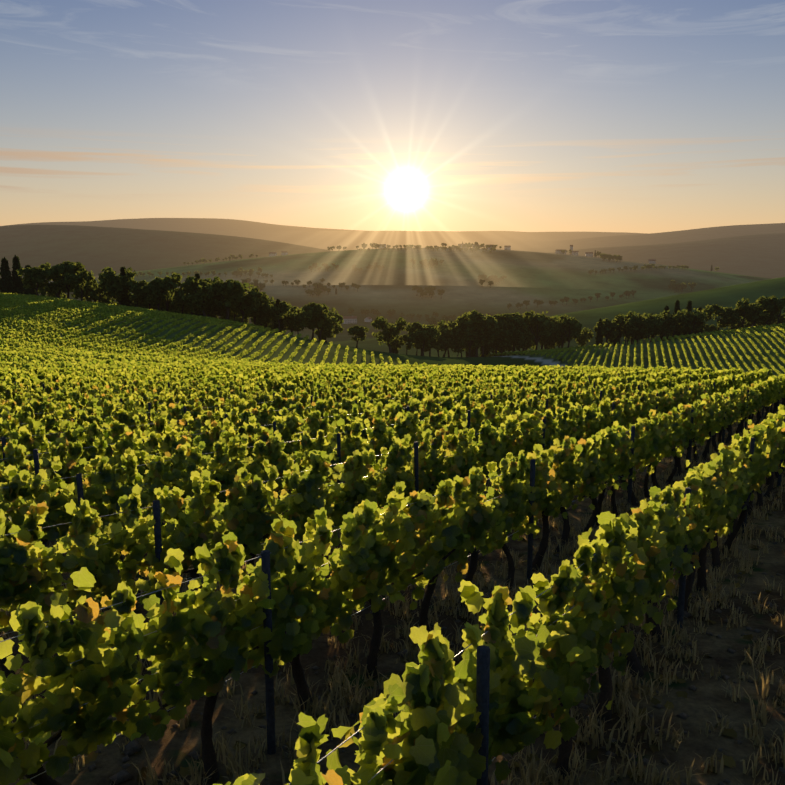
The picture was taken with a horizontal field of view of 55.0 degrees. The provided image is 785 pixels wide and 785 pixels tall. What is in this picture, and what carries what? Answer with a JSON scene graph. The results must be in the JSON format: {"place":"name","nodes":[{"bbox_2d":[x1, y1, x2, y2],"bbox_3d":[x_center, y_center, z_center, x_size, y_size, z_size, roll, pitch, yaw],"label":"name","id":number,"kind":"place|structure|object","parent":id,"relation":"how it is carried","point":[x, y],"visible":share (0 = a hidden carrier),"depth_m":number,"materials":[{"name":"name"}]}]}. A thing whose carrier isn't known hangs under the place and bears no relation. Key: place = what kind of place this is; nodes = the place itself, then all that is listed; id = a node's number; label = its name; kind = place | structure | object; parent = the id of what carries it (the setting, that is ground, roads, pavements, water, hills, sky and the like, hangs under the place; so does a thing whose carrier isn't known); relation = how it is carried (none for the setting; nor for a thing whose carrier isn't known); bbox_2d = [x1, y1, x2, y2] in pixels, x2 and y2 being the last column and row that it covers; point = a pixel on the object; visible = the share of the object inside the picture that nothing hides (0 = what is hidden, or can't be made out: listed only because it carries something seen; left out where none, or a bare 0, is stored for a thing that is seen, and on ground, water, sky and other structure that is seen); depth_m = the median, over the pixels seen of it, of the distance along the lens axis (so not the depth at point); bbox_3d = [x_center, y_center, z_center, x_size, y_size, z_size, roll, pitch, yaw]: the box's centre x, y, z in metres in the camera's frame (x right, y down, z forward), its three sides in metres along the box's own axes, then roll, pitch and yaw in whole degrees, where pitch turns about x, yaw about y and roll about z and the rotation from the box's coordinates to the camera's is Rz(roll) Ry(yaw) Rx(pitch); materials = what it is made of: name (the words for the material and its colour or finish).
{"place":"outdoors","nodes":[
{"label":"outdoors","id":0,"kind":"place"},
{"bbox_2d":[0,218,784,784],"bbox_3d":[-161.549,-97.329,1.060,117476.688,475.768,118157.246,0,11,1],"label":"ground","id":1,"kind":"structure","parent":0,"point":[746,260],"depth_m":338.84,"materials":[{"name":"brown soil"}]},
{"bbox_2d":[0,257,14,293],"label":"cypress tree","id":2,"kind":"object","parent":1,"relation":"on","point":[6,283],"visible":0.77,"depth_m":342.13,"materials":[{"name":"green plant"}]},
{"bbox_2d":[11,255,24,293],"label":"cypress tree","id":3,"kind":"object","parent":1,"relation":"on","point":[18,284],"visible":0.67,"depth_m":347.73,"materials":[{"name":"green plant"}]},
{"bbox_2d":[23,265,36,295],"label":"cypress tree","id":4,"kind":"object","parent":1,"relation":"on","point":[31,291],"visible":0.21,"depth_m":342.92,"materials":[{"name":"green plant"}]},
{"bbox_2d":[16,267,50,295],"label":"broad tree","id":5,"kind":"object","parent":1,"relation":"on","point":[33,276],"visible":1,"depth_m":303.58,"materials":[{"name":"green plant"}]},
{"bbox_2d":[34,281,66,296],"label":"bush","id":6,"kind":"object","parent":1,"relation":"on","point":[42,291],"visible":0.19,"depth_m":338.54,"materials":[{"name":"green plant"}]},
{"bbox_2d":[45,279,67,297],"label":"broad tree","id":7,"kind":"object","parent":1,"relation":"on","point":[52,288],"visible":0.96,"depth_m":308.42,"materials":[{"name":"green plant"}]},
{"bbox_2d":[39,262,73,297],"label":"broad tree","id":8,"kind":"object","parent":1,"relation":"on","point":[46,266],"visible":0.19,"depth_m":317.96,"materials":[{"name":"green plant"}]},
{"bbox_2d":[49,261,85,298],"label":"broad tree","id":9,"kind":"object","parent":1,"relation":"on","point":[63,269],"visible":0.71,"depth_m":308.29,"materials":[{"name":"green plant"}]},
{"bbox_2d":[70,288,89,300],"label":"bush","id":10,"kind":"object","parent":1,"relation":"on","point":[73,295],"visible":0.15,"depth_m":325.91,"materials":[{"name":"green plant"}]},
{"bbox_2d":[63,270,98,300],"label":"broad tree","id":11,"kind":"object","parent":1,"relation":"on","point":[79,281],"visible":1,"depth_m":302.66,"materials":[{"name":"green plant"}]},
{"bbox_2d":[83,279,104,302],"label":"broad tree","id":12,"kind":"object","parent":1,"relation":"on","point":[91,298],"visible":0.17,"depth_m":321.95,"materials":[{"name":"green plant"}]},
{"bbox_2d":[89,287,106,301],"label":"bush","id":13,"kind":"object","parent":1,"relation":"on","point":[97,294],"visible":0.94,"depth_m":303.50,"materials":[{"name":"green plant"}]},
{"bbox_2d":[98,273,119,303],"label":"broad tree","id":14,"kind":"object","parent":1,"relation":"on","point":[103,281],"visible":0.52,"depth_m":300.92,"materials":[{"name":"green plant"}]},
{"bbox_2d":[98,267,136,303],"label":"broad tree","id":15,"kind":"object","parent":1,"relation":"on","point":[109,274],"visible":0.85,"depth_m":300.28,"materials":[{"name":"green plant"}]},
{"bbox_2d":[120,266,131,306],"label":"cypress tree","id":16,"kind":"object","parent":1,"relation":"on","point":[126,301],"visible":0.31,"depth_m":306.83,"materials":[{"name":"green plant"}]},
{"bbox_2d":[118,277,147,306],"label":"broad tree","id":17,"kind":"object","parent":1,"relation":"on","point":[134,288],"visible":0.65,"depth_m":300.32,"materials":[{"name":"green plant"}]},
{"bbox_2d":[132,291,148,307],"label":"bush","id":18,"kind":"object","parent":1,"relation":"on","point":[142,303],"visible":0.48,"depth_m":302.14,"materials":[{"name":"green plant"}]},
{"bbox_2d":[141,284,171,314],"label":"broad tree","id":19,"kind":"object","parent":1,"relation":"on","point":[152,291],"visible":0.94,"depth_m":294.70,"materials":[{"name":"green plant"}]},
{"bbox_2d":[147,272,184,310],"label":"broad tree","id":20,"kind":"object","parent":1,"relation":"on","point":[173,282],"visible":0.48,"depth_m":299.42,"materials":[{"name":"green plant"}]},
{"bbox_2d":[159,297,174,311],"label":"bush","id":21,"kind":"object","parent":1,"relation":"on","point":[170,309],"visible":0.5,"depth_m":304.50,"materials":[{"name":"green plant"}]},
{"bbox_2d":[172,295,189,313],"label":"tree","id":22,"kind":"object","parent":1,"relation":"on","point":[178,303],"visible":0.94,"depth_m":296.32,"materials":[{"name":"green plant"}]},
{"bbox_2d":[174,282,193,319],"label":"broad tree","id":23,"kind":"object","parent":1,"relation":"on","point":[180,293],"visible":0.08,"depth_m":298.60,"materials":[{"name":"green plant"}]},
{"bbox_2d":[181,275,223,316],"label":"broad tree","id":24,"kind":"object","parent":1,"relation":"on","point":[198,298],"visible":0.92,"depth_m":288.43,"materials":[{"name":"green plant"}]},
{"bbox_2d":[186,278,218,316],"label":"broad tree","id":25,"kind":"object","parent":1,"relation":"on","point":[205,281],"visible":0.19,"depth_m":296.93,"materials":[{"name":"green plant"}]},
{"bbox_2d":[0,293,426,372],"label":"vineyard rows","id":26,"kind":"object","parent":1,"relation":"on","point":[19,350],"visible":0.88,"depth_m":201.32,"materials":[{"name":"green plant"}]},
{"bbox_2d":[205,305,224,317],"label":"bush","id":27,"kind":"object","parent":1,"relation":"on","point":[213,312],"visible":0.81,"depth_m":300.81,"materials":[{"name":"green plant"}]},
{"bbox_2d":[209,279,246,319],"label":"broad tree","id":28,"kind":"object","parent":1,"relation":"on","point":[226,289],"visible":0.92,"depth_m":289.36,"materials":[{"name":"green plant"}]},
{"bbox_2d":[220,282,263,326],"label":"broad tree","id":29,"kind":"object","parent":1,"relation":"on","point":[251,298],"visible":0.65,"depth_m":295.18,"materials":[{"name":"green plant"}]},
{"bbox_2d":[245,292,269,324],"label":"broad tree","id":30,"kind":"object","parent":1,"relation":"on","point":[265,297],"visible":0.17,"depth_m":303.38,"materials":[{"name":"green plant"}]},
{"bbox_2d":[255,309,270,325],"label":"broad tree","id":31,"kind":"object","parent":1,"relation":"on","point":[262,321],"visible":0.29,"depth_m":305.67,"materials":[{"name":"green plant"}]},
{"bbox_2d":[255,297,275,330],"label":"broad tree","id":32,"kind":"object","parent":1,"relation":"on","point":[269,319],"visible":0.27,"depth_m":306.53,"materials":[{"name":"green plant"}]},
{"bbox_2d":[262,301,295,332],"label":"broad tree","id":33,"kind":"object","parent":1,"relation":"on","point":[274,311],"visible":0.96,"depth_m":299.05,"materials":[{"name":"green plant"}]},
{"bbox_2d":[274,299,283,332],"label":"cypress tree","id":34,"kind":"object","parent":1,"relation":"on","point":[277,302],"visible":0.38,"depth_m":302.97,"materials":[{"name":"green plant"}]},
{"bbox_2d":[272,307,298,334],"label":"broad tree","id":35,"kind":"object","parent":1,"relation":"on","point":[287,327],"visible":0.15,"depth_m":324.63,"materials":[{"name":"green plant"}]},
{"bbox_2d":[283,306,302,335],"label":"broad tree","id":36,"kind":"object","parent":1,"relation":"on","point":[292,329],"visible":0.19,"depth_m":324.19,"materials":[{"name":"green plant"}]},
{"bbox_2d":[287,307,312,333],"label":"broad tree","id":37,"kind":"object","parent":1,"relation":"on","point":[304,317],"visible":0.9,"depth_m":304.99,"materials":[{"name":"green plant"}]},
{"bbox_2d":[298,302,328,339],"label":"broad tree","id":38,"kind":"object","parent":1,"relation":"on","point":[311,306],"visible":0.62,"depth_m":317.50,"materials":[{"name":"green plant"}]},
{"bbox_2d":[305,309,337,340],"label":"broad tree","id":39,"kind":"object","parent":1,"relation":"on","point":[327,324],"visible":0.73,"depth_m":316.32,"materials":[{"name":"green plant"}]},
{"bbox_2d":[317,330,332,340],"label":"bush","id":40,"kind":"object","parent":1,"relation":"on","point":[330,333],"visible":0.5,"depth_m":333.99,"materials":[{"name":"green plant"}]},
{"bbox_2d":[307,304,343,342],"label":"broad tree","id":41,"kind":"object","parent":1,"relation":"on","point":[340,329],"visible":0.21,"depth_m":335.92,"materials":[{"name":"green plant"}]},
{"bbox_2d":[342,316,356,323],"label":"valley farmhouse","id":42,"kind":"structure","parent":1,"relation":"on","point":[349,319],"depth_m":1142.27,"materials":[{"name":"beige"}]},
{"bbox_2d":[347,325,368,347],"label":"broad tree","id":43,"kind":"object","parent":1,"relation":"on","point":[358,331],"visible":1,"depth_m":329.03,"materials":[{"name":"green plant"}]},
{"bbox_2d":[371,316,407,352],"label":"broad tree","id":44,"kind":"object","parent":1,"relation":"on","point":[389,333],"visible":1,"depth_m":333.65,"materials":[{"name":"green plant"}]},
{"bbox_2d":[0,407,784,784],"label":"vine trunks","id":45,"kind":"object","parent":1,"relation":"on","point":[304,693],"visible":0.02,"depth_m":9.75,"materials":[{"name":"brown plant"}]},
{"bbox_2d":[0,428,754,784],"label":"vine leaves","id":46,"kind":"object","parent":45,"relation":"attached to","point":[208,636],"visible":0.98,"depth_m":7.33,"materials":[{"name":"green plant"}]},
{"bbox_2d":[0,376,784,500],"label":"vine leaves","id":47,"kind":"object","parent":45,"relation":"attached to","point":[663,433],"visible":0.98,"depth_m":21.97,"materials":[{"name":"green plant"}]},
{"bbox_2d":[1,366,784,784],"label":"trellis posts","id":48,"kind":"object","parent":1,"relation":"on","point":[483,670],"visible":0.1,"depth_m":9.05,"materials":[{"name":"metal"}]},
{"bbox_2d":[0,396,693,784],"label":"trellis wires","id":49,"kind":"object","parent":48,"relation":"attached to","point":[260,556],"visible":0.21,"depth_m":8.20,"materials":[{"name":"grey metal"}]},
{"bbox_2d":[2,415,784,784],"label":"grass tufts","id":50,"kind":"object","parent":1,"relation":"on","point":[412,647],"visible":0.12,"depth_m":8.30,"materials":[{"name":"brown plant"}]},
{"bbox_2d":[387,340,404,352],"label":"broad tree","id":51,"kind":"object","parent":1,"relation":"on","point":[394,345],"visible":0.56,"depth_m":352.28,"materials":[{"name":"green plant"}]},
{"bbox_2d":[23,454,784,784],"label":"ground stones","id":52,"kind":"object","parent":1,"relation":"on","point":[133,746],"visible":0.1,"depth_m":7.77,"materials":[{"name":"brown stone"}]},
{"bbox_2d":[398,335,414,354],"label":"broad tree","id":53,"kind":"object","parent":1,"relation":"on","point":[408,339],"visible":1,"depth_m":342.88,"materials":[{"name":"green plant"}]},
{"bbox_2d":[48,462,784,784],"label":"fallen leaves","id":54,"kind":"object","parent":1,"relation":"on","point":[729,761],"visible":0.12,"depth_m":7.76,"materials":[{"name":"brown plant"}]},
{"bbox_2d":[404,321,440,355],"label":"broad tree","id":55,"kind":"object","parent":1,"relation":"on","point":[414,327],"visible":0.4,"depth_m":353.68,"materials":[{"name":"green plant"}]},
{"bbox_2d":[240,362,606,368],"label":"vine leaves","id":56,"kind":"object","parent":1,"relation":"on","point":[411,365],"visible":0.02,"depth_m":90.07,"materials":[{"name":"green plant"}]},
{"bbox_2d":[409,327,438,355],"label":"broad tree","id":57,"kind":"object","parent":1,"relation":"on","point":[427,333],"visible":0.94,"depth_m":348.93,"materials":[{"name":"green plant"}]},
{"bbox_2d":[428,335,439,355],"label":"broad tree","id":58,"kind":"object","parent":1,"relation":"on","point":[434,344],"visible":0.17,"depth_m":363.38,"materials":[{"name":"green plant"}]},
{"bbox_2d":[432,337,449,356],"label":"broad tree","id":59,"kind":"object","parent":1,"relation":"on","point":[443,342],"visible":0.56,"depth_m":374.35,"materials":[{"name":"green plant"}]},
{"bbox_2d":[435,320,455,356],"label":"broad tree","id":60,"kind":"object","parent":1,"relation":"on","point":[442,322],"visible":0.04,"depth_m":393.72,"materials":[{"name":"green plant"}]},
{"bbox_2d":[437,322,461,356],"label":"broad tree","id":61,"kind":"object","parent":1,"relation":"on","point":[446,333],"visible":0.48,"depth_m":378.35,"materials":[{"name":"green plant"}]},
{"bbox_2d":[448,338,466,356],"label":"broad tree","id":62,"kind":"object","parent":1,"relation":"on","point":[457,345],"visible":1,"depth_m":375.51,"materials":[{"name":"green plant"}]},
{"bbox_2d":[450,320,488,356],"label":"broad tree","id":63,"kind":"object","parent":1,"relation":"on","point":[473,341],"visible":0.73,"depth_m":377.74,"materials":[{"name":"green plant"}]},
{"bbox_2d":[452,309,498,356],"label":"broad tree","id":64,"kind":"object","parent":1,"relation":"on","point":[474,315],"visible":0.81,"depth_m":376.70,"materials":[{"name":"green plant"}]},
{"bbox_2d":[474,314,502,356],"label":"broad tree","id":65,"kind":"object","parent":1,"relation":"on","point":[495,326],"visible":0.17,"depth_m":382.86,"materials":[{"name":"green plant"}]},
{"bbox_2d":[490,320,514,355],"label":"broad tree","id":66,"kind":"object","parent":1,"relation":"on","point":[503,332],"visible":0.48,"depth_m":386.20,"materials":[{"name":"green plant"}]},
{"bbox_2d":[485,313,521,355],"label":"broad tree","id":67,"kind":"object","parent":1,"relation":"on","point":[499,318],"visible":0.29,"depth_m":390.37,"materials":[{"name":"green plant"}]},
{"bbox_2d":[501,312,529,354],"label":"broad tree","id":68,"kind":"object","parent":1,"relation":"on","point":[517,319],"visible":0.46,"depth_m":390.53,"materials":[{"name":"green plant"}]},
{"bbox_2d":[522,310,553,349],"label":"broad tree","id":69,"kind":"object","parent":1,"relation":"on","point":[540,325],"visible":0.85,"depth_m":395.94,"materials":[{"name":"green plant"}]},
{"bbox_2d":[532,331,553,348],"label":"broad tree","id":70,"kind":"object","parent":1,"relation":"on","point":[545,342],"visible":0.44,"depth_m":409.35,"materials":[{"name":"green plant"}]},
{"bbox_2d":[537,311,564,348],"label":"broad tree","id":71,"kind":"object","parent":1,"relation":"on","point":[556,318],"visible":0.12,"depth_m":413.86,"materials":[{"name":"green plant"}]},
{"bbox_2d":[550,335,565,347],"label":"broad tree","id":72,"kind":"object","parent":1,"relation":"on","point":[558,343],"visible":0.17,"depth_m":416.67,"materials":[{"name":"green plant"}]},
{"bbox_2d":[552,324,572,351],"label":"broad tree","id":73,"kind":"object","parent":1,"relation":"on","point":[563,337],"visible":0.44,"depth_m":400.24,"materials":[{"name":"green plant"}]},
{"bbox_2d":[555,314,582,350],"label":"broad tree","id":74,"kind":"object","parent":1,"relation":"on","point":[575,331],"visible":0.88,"depth_m":395.71,"materials":[{"name":"green plant"}]},
{"bbox_2d":[572,327,593,345],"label":"broad tree","id":75,"kind":"object","parent":1,"relation":"on","point":[584,337],"visible":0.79,"depth_m":426.93,"materials":[{"name":"green plant"}]},
{"bbox_2d":[596,318,602,347],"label":"cypress tree","id":76,"kind":"object","parent":1,"relation":"on","point":[599,337],"visible":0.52,"depth_m":399.52,"materials":[{"name":"green plant"}]},
{"bbox_2d":[593,321,617,346],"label":"broad tree","id":77,"kind":"object","parent":1,"relation":"on","point":[608,329],"visible":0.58,"depth_m":396.33,"materials":[{"name":"green plant"}]},
{"bbox_2d":[594,318,619,339],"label":"broad tree","id":78,"kind":"object","parent":1,"relation":"on","point":[605,322],"visible":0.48,"depth_m":397.91,"materials":[{"name":"green plant"}]},
{"bbox_2d":[613,315,621,345],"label":"cypress tree","id":79,"kind":"object","parent":1,"relation":"on","point":[616,340],"visible":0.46,"depth_m":407.59,"materials":[{"name":"green plant"}]},
{"bbox_2d":[612,311,642,344],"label":"broad tree","id":80,"kind":"object","parent":1,"relation":"on","point":[628,325],"visible":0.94,"depth_m":402.59,"materials":[{"name":"green plant"}]},
{"bbox_2d":[479,323,784,376],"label":"vineyard rows","id":81,"kind":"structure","parent":1,"relation":"on","point":[766,327],"depth_m":323.88,"materials":[{"name":"green plant"}]},
{"bbox_2d":[623,313,654,343],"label":"broad tree","id":82,"kind":"object","parent":1,"relation":"on","point":[643,318],"visible":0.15,"depth_m":406.12,"materials":[{"name":"green plant"}]},
{"bbox_2d":[639,314,662,342],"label":"broad tree","id":83,"kind":"object","parent":1,"relation":"on","point":[648,328],"visible":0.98,"depth_m":399.82,"materials":[{"name":"green plant"}]},
{"bbox_2d":[644,310,675,341],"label":"broad tree","id":84,"kind":"object","parent":1,"relation":"on","point":[654,333],"visible":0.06,"depth_m":417.51,"materials":[{"name":"green plant"}]},
{"bbox_2d":[654,326,672,340],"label":"broad tree","id":85,"kind":"object","parent":1,"relation":"on","point":[663,331],"visible":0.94,"depth_m":403.32,"materials":[{"name":"green plant"}]},
{"bbox_2d":[650,313,677,338],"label":"broad tree","id":86,"kind":"object","parent":1,"relation":"on","point":[668,317],"visible":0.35,"depth_m":404.16,"materials":[{"name":"green plant"}]},
{"bbox_2d":[664,315,686,336],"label":"broad tree","id":87,"kind":"object","parent":1,"relation":"on","point":[677,321],"visible":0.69,"depth_m":403.44,"materials":[{"name":"green plant"}]},
{"bbox_2d":[673,300,680,338],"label":"cypress tree","id":88,"kind":"object","parent":1,"relation":"on","point":[677,306],"visible":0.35,"depth_m":424.52,"materials":[{"name":"green plant"}]},
{"bbox_2d":[683,300,691,337],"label":"cypress tree","id":89,"kind":"object","parent":1,"relation":"on","point":[689,307],"visible":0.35,"depth_m":419.22,"materials":[{"name":"green plant"}]},
{"bbox_2d":[675,308,708,337],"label":"broad tree","id":90,"kind":"object","parent":1,"relation":"on","point":[686,317],"visible":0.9,"depth_m":401.61,"materials":[{"name":"green plant"}]},
{"bbox_2d":[703,324,717,335],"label":"broad tree","id":91,"kind":"object","parent":1,"relation":"on","point":[708,328],"visible":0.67,"depth_m":441.50,"materials":[{"name":"green plant"}]},
{"bbox_2d":[703,304,739,330],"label":"broad tree","id":92,"kind":"object","parent":1,"relation":"on","point":[716,310],"visible":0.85,"depth_m":407.93,"materials":[{"name":"green plant"}]},
{"bbox_2d":[723,310,739,332],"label":"broad tree","id":93,"kind":"object","parent":1,"relation":"on","point":[734,318],"visible":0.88,"depth_m":402.32,"materials":[{"name":"green plant"}]},
{"bbox_2d":[734,304,751,327],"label":"broad tree","id":94,"kind":"object","parent":1,"relation":"on","point":[742,314],"visible":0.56,"depth_m":408.04,"materials":[{"name":"green plant"}]},
{"bbox_2d":[737,296,775,330],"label":"broad tree","id":95,"kind":"object","parent":1,"relation":"on","point":[756,308],"visible":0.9,"depth_m":399.55,"materials":[{"name":"green plant"}]},
{"bbox_2d":[755,315,770,325],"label":"broad tree","id":96,"kind":"object","parent":1,"relation":"on","point":[763,321],"visible":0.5,"depth_m":402.31,"materials":[{"name":"green plant"}]},
{"bbox_2d":[760,295,779,323],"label":"broad tree","id":97,"kind":"object","parent":1,"relation":"on","point":[773,299],"visible":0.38,"depth_m":400.33,"materials":[{"name":"green plant"}]},
{"bbox_2d":[760,398,784,419],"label":"vine trunks","id":98,"kind":"object","parent":1,"relation":"on","point":[774,408],"depth_m":43.56,"materials":[{"name":"brown plant"}]},
{"bbox_2d":[0,363,784,406],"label":"vine leaves","id":99,"kind":"object","parent":98,"relation":"attached to","point":[660,377],"visible":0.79,"depth_m":51.18,"materials":[{"name":"green plant"}]},
{"bbox_2d":[768,296,784,323],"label":"broad tree","id":100,"kind":"object","parent":1,"relation":"on","point":[780,304],"visible":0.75,"depth_m":397.68,"materials":[{"name":"green plant"}]},
{"bbox_2d":[772,312,784,323],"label":"broad tree","id":101,"kind":"object","parent":1,"relation":"on","point":[782,319],"visible":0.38,"depth_m":423.81,"materials":[{"name":"green plant"}]},
{"bbox_2d":[0,0,784,233],"label":"sky","id":102,"kind":"structure","parent":0,"point":[629,116],"materials":[{"name":"blue"}]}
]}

